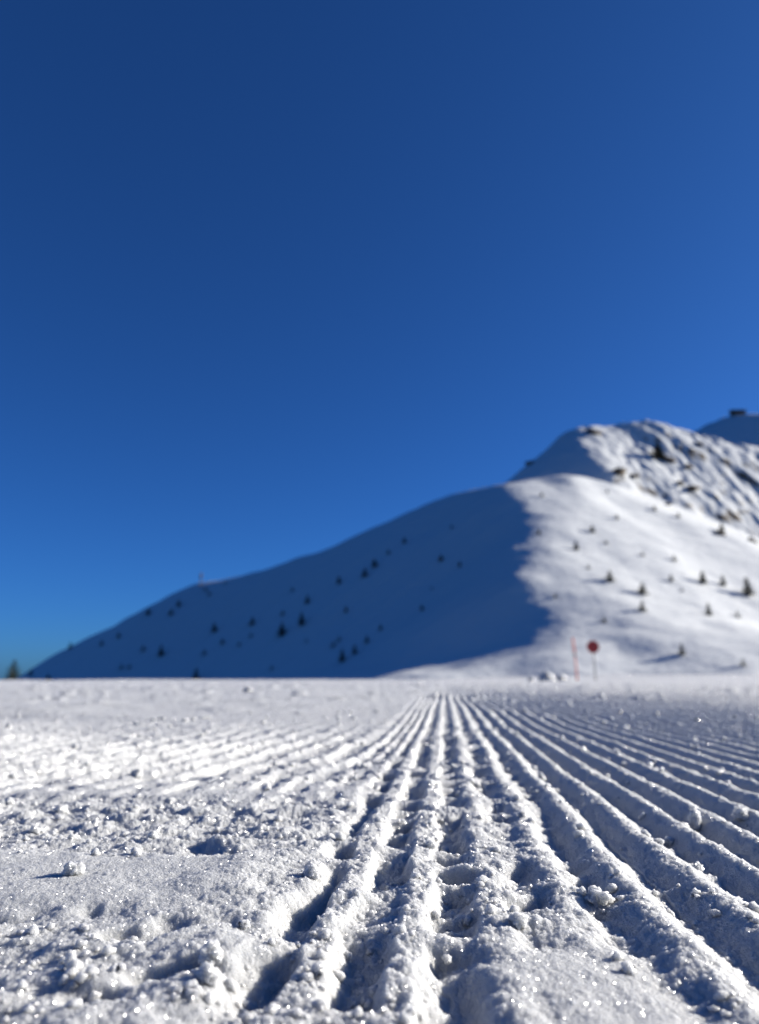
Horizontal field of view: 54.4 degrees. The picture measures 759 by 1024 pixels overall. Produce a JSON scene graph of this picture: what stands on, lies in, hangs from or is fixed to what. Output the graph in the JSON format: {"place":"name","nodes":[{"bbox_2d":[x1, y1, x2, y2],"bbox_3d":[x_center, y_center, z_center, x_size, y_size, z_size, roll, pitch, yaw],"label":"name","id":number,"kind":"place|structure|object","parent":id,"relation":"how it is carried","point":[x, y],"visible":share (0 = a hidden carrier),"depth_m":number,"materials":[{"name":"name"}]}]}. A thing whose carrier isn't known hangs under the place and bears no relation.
{"place":"outdoors","nodes":[
{"label":"outdoors","id":0,"kind":"place"},
{"bbox_2d":[0,674,758,1023],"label":"snow ground","id":1,"kind":"structure","parent":0,"point":[172,898],"depth_m":0.46,"materials":[{"name":"white snow"}]},
{"bbox_2d":[1,660,20,679],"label":"spruce tree","id":2,"kind":"object","parent":1,"relation":"on","point":[12,675],"visible":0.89,"depth_m":738.12,"materials":[{"name":"green plant"}]},
{"bbox_2d":[53,804,68,813],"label":"snow lump","id":3,"kind":"object","parent":1,"relation":"on","point":[60,808],"visible":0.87,"depth_m":0.57,"materials":[{"name":"grey snow"}]},
{"bbox_2d":[61,861,85,875],"bbox_3d":[-0.156,0.183,0.378,0.011,0.009,0.011,0,-13,0],"label":"snow lump","id":4,"kind":"object","parent":1,"relation":"on","point":[71,868],"visible":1,"depth_m":0.38,"materials":[{"name":"grey snow"}]},
{"bbox_2d":[130,768,142,779],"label":"snow lump","id":5,"kind":"object","parent":1,"relation":"on","point":[136,773],"visible":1,"depth_m":0.79,"materials":[{"name":"grey snow"}]},
{"bbox_2d":[195,961,221,986],"bbox_3d":[-0.056,0.153,0.244,0.009,0.007,0.007,-9,-16,36],"label":"snow lump","id":6,"kind":"object","parent":1,"relation":"on","point":[208,974],"visible":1,"depth_m":0.24,"materials":[{"name":"grey snow"}]},
{"bbox_2d":[198,939,225,966],"bbox_3d":[-0.060,0.159,0.266,0.008,0.010,0.011,-5,-14,21],"label":"snow lump","id":7,"kind":"object","parent":1,"relation":"on","point":[211,951],"visible":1,"depth_m":0.26,"materials":[{"name":"grey snow"}]},
{"bbox_2d":[242,687,252,691],"bbox_3d":[-0.956,1.298,5.347,0.074,0.066,0.059,0,-13,0],"label":"snow block","id":8,"kind":"object","parent":1,"relation":"on","point":[247,689],"depth_m":5.33,"materials":[{"name":"grey snow"}]},
{"bbox_2d":[261,783,270,790],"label":"snow lump","id":9,"kind":"object","parent":1,"relation":"on","point":[267,787],"visible":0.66,"depth_m":0.68,"materials":[{"name":"grey snow"}]},
{"bbox_2d":[304,863,322,879],"bbox_3d":[-0.034,0.186,0.380,0.011,0.010,0.010,7,-14,-27],"label":"snow lump","id":10,"kind":"object","parent":1,"relation":"on","point":[313,871],"visible":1,"depth_m":0.38,"materials":[{"name":"grey snow"}]},
{"bbox_2d":[425,840,436,848],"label":"snow lump","id":11,"kind":"object","parent":1,"relation":"on","point":[430,844],"visible":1,"depth_m":0.46,"materials":[{"name":"grey snow"}]},
{"bbox_2d":[441,954,451,965],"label":"snow lump","id":12,"kind":"object","parent":1,"relation":"on","point":[446,959],"visible":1,"depth_m":0.28,"materials":[{"name":"grey snow"}]},
{"bbox_2d":[511,794,520,799],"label":"snow lump","id":13,"kind":"object","parent":1,"relation":"on","point":[517,797],"visible":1,"depth_m":0.63,"materials":[{"name":"grey snow"}]},
{"bbox_2d":[507,911,527,929],"bbox_3d":[0.058,0.171,0.310,0.010,0.008,0.008,-1,-13,3],"label":"snow lump","id":14,"kind":"object","parent":1,"relation":"on","point":[518,920],"visible":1,"depth_m":0.31,"materials":[{"name":"grey snow"}]},
{"bbox_2d":[537,772,545,781],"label":"snow lump","id":15,"kind":"object","parent":1,"relation":"on","point":[541,776],"visible":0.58,"depth_m":0.80,"materials":[{"name":"grey snow"}]},
{"bbox_2d":[539,672,555,680],"bbox_3d":[7.529,7.488,33.178,0.819,0.605,0.664,0,-13,0],"label":"snow block","id":16,"kind":"object","parent":1,"relation":"on","point":[545,676],"depth_m":33.01,"materials":[{"name":"grey snow"}]},
{"bbox_2d":[556,674,567,680],"bbox_3d":[8.384,7.705,34.144,0.484,0.408,0.543,9,-16,-35],"label":"snow block","id":17,"kind":"object","parent":1,"relation":"on","point":[559,677],"depth_m":34.01,"materials":[{"name":"grey snow"}]},
{"bbox_2d":[572,638,577,680],"bbox_3d":[9.859,7.566,37.248,0.202,2.441,0.100,0,-13,0],"label":"marker pole","id":18,"kind":"object","parent":1,"relation":"on","point":[575,658],"visible":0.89,"depth_m":37.27,"materials":[{"name":"orange plastic"}]},
{"bbox_2d":[587,640,598,679],"bbox_3d":[10.967,7.740,37.807,0.640,2.299,0.088,0,-13,0],"label":"round sign","id":19,"kind":"object","parent":1,"relation":"on","point":[592,646],"visible":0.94,"depth_m":37.94,"materials":[{"name":"metal"}]},
{"bbox_2d":[584,885,614,908],"bbox_3d":[0.104,0.185,0.351,0.012,0.011,0.013,-9,-15,34],"label":"snow lump","id":20,"kind":"object","parent":1,"relation":"on","point":[595,896],"visible":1,"depth_m":0.35,"materials":[{"name":"grey snow"}]},
{"bbox_2d":[663,837,673,845],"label":"snow lump","id":21,"kind":"object","parent":1,"relation":"on","point":[668,841],"visible":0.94,"depth_m":0.50,"materials":[{"name":"grey snow"}]},
{"bbox_2d":[688,807,701,831],"bbox_3d":[0.234,0.230,0.548,0.010,0.022,0.012,-4,-30,15],"label":"snow lump","id":22,"kind":"object","parent":1,"relation":"on","point":[694,819],"visible":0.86,"depth_m":0.55,"materials":[{"name":"grey snow"}]},
{"bbox_2d":[692,861,704,872],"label":"snow lump","id":23,"kind":"object","parent":1,"relation":"on","point":[697,865],"visible":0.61,"depth_m":0.42,"materials":[{"name":"grey snow"}]},
{"bbox_2d":[730,806,748,820],"bbox_3d":[0.277,0.233,0.568,0.015,0.013,0.012,-10,-16,38],"label":"snow lump","id":24,"kind":"object","parent":1,"relation":"on","point":[739,814],"visible":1,"depth_m":0.56,"materials":[{"name":"grey snow"}]},
{"bbox_2d":[0,0,758,679],"label":"sky","id":25,"kind":"structure","parent":0,"point":[281,281],"materials":[{"name":"blue"}]},
{"bbox_2d":[16,414,758,679],"bbox_3d":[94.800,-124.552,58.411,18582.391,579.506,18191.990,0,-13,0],"label":"hill","id":26,"kind":"structure","parent":0,"point":[493,607],"depth_m":446.65,"materials":[{"name":"white snow"}]},
{"bbox_2d":[157,645,163,655],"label":"spruce tree","id":27,"kind":"object","parent":26,"relation":"on","point":[160,653],"visible":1,"depth_m":542.79,"materials":[{"name":"green plant"}]},
{"bbox_2d":[193,668,198,679],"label":"spruce tree","id":28,"kind":"object","parent":26,"relation":"on","point":[196,675],"visible":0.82,"depth_m":476.34,"materials":[{"name":"green plant"}]},
{"bbox_2d":[211,623,217,631],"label":"spruce tree","id":29,"kind":"object","parent":26,"relation":"on","point":[214,627],"visible":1,"depth_m":545.10,"materials":[{"name":"green plant"}]},
{"bbox_2d":[274,622,286,636],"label":"spruce tree","id":30,"kind":"object","parent":26,"relation":"on","point":[281,632],"visible":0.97,"depth_m":467.29,"materials":[{"name":"green plant"}]},
{"bbox_2d":[297,612,304,624],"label":"spruce tree","id":31,"kind":"object","parent":26,"relation":"on","point":[301,620],"visible":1,"depth_m":460.29,"materials":[{"name":"green plant"}]},
{"bbox_2d":[338,648,345,661],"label":"spruce tree","id":32,"kind":"object","parent":26,"relation":"on","point":[341,659],"visible":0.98,"depth_m":377.49,"materials":[{"name":"green plant"}]},
{"bbox_2d":[361,568,367,576],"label":"spruce tree","id":33,"kind":"object","parent":26,"relation":"on","point":[364,573],"visible":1,"depth_m":473.54,"materials":[{"name":"green plant"}]},
{"bbox_2d":[524,460,533,464],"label":"rock outcrop","id":34,"kind":"object","parent":26,"relation":"on","point":[529,462],"visible":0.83,"depth_m":649.70,"materials":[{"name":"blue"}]},
{"bbox_2d":[573,541,579,549],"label":"spruce tree","id":35,"kind":"object","parent":26,"relation":"on","point":[576,547],"visible":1,"depth_m":398.48,"materials":[{"name":"green plant"}]},
{"bbox_2d":[584,429,602,434],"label":"rock outcrop","id":36,"kind":"object","parent":26,"relation":"on","point":[593,431],"visible":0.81,"depth_m":661.32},
{"bbox_2d":[606,571,616,581],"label":"spruce tree","id":37,"kind":"object","parent":26,"relation":"on","point":[609,576],"visible":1,"depth_m":359.56,"materials":[{"name":"green plant"}]},
{"bbox_2d":[612,467,626,476],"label":"rock outcrop","id":38,"kind":"object","parent":26,"relation":"on","point":[619,471],"visible":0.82,"depth_m":592.99,"materials":[{"name":"grey stone"}]},
{"bbox_2d":[629,474,639,477],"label":"rock outcrop","id":39,"kind":"object","parent":26,"relation":"on","point":[634,475],"visible":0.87,"depth_m":602.60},
{"bbox_2d":[637,582,648,594],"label":"spruce tree","id":40,"kind":"object","parent":26,"relation":"on","point":[642,591],"visible":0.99,"depth_m":353.35,"materials":[{"name":"green plant"}]},
{"bbox_2d":[638,601,647,611],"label":"spruce tree","id":41,"kind":"object","parent":26,"relation":"on","point":[641,604],"visible":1,"depth_m":323.45,"materials":[{"name":"green plant"}]},
{"bbox_2d":[650,441,665,459],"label":"spruce tree","id":42,"kind":"object","parent":26,"relation":"on","point":[658,453],"visible":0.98,"depth_m":645.99,"materials":[{"name":"green plant"}]},
{"bbox_2d":[661,456,675,462],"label":"rock outcrop","id":43,"kind":"object","parent":26,"relation":"on","point":[668,459],"visible":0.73,"depth_m":644.44,"materials":[{"name":"grey stone"}]},
{"bbox_2d":[676,480,683,485],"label":"rock outcrop","id":44,"kind":"object","parent":26,"relation":"on","point":[680,482],"visible":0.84,"depth_m":613.15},
{"bbox_2d":[678,643,685,654],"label":"spruce tree","id":45,"kind":"object","parent":26,"relation":"on","point":[682,652],"visible":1,"depth_m":271.87,"materials":[{"name":"green plant"}]},
{"bbox_2d":[682,464,692,468],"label":"rock outcrop","id":46,"kind":"object","parent":26,"relation":"on","point":[687,466],"visible":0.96,"depth_m":641.95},
{"bbox_2d":[687,485,699,491],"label":"rock outcrop","id":47,"kind":"object","parent":26,"relation":"on","point":[691,488],"visible":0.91,"depth_m":611.95,"materials":[{"name":"grey stone"}]},
{"bbox_2d":[700,570,706,583],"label":"spruce tree","id":48,"kind":"object","parent":26,"relation":"on","point":[703,579],"visible":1,"depth_m":391.04,"materials":[{"name":"green plant"}]},
{"bbox_2d":[706,603,711,614],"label":"spruce tree","id":49,"kind":"object","parent":26,"relation":"on","point":[708,612],"visible":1,"depth_m":340.17,"materials":[{"name":"green plant"}]},
{"bbox_2d":[714,531,725,535],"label":"rock outcrop","id":50,"kind":"object","parent":26,"relation":"on","point":[719,533],"visible":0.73,"depth_m":495.03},
{"bbox_2d":[719,523,725,531],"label":"spruce tree","id":51,"kind":"object","parent":26,"relation":"on","point":[721,529],"visible":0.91,"depth_m":506.33,"materials":[{"name":"green plant"}]},
{"bbox_2d":[719,575,726,585],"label":"spruce tree","id":52,"kind":"object","parent":26,"relation":"on","point":[723,582],"visible":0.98,"depth_m":399.07,"materials":[{"name":"green plant"}]},
{"bbox_2d":[728,410,745,416],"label":"mountain hut","id":53,"kind":"object","parent":26,"relation":"on","point":[736,412],"visible":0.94,"depth_m":1207.01,"materials":[{"name":"brown wood"}]},
{"bbox_2d":[742,577,755,595],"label":"spruce tree","id":54,"kind":"object","parent":26,"relation":"on","point":[747,590],"visible":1,"depth_m":393.01,"materials":[{"name":"green plant"}]},
{"bbox_2d":[748,537,757,543],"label":"rock outcrop","id":55,"kind":"object","parent":26,"relation":"on","point":[751,539],"visible":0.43,"depth_m":522.18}
]}

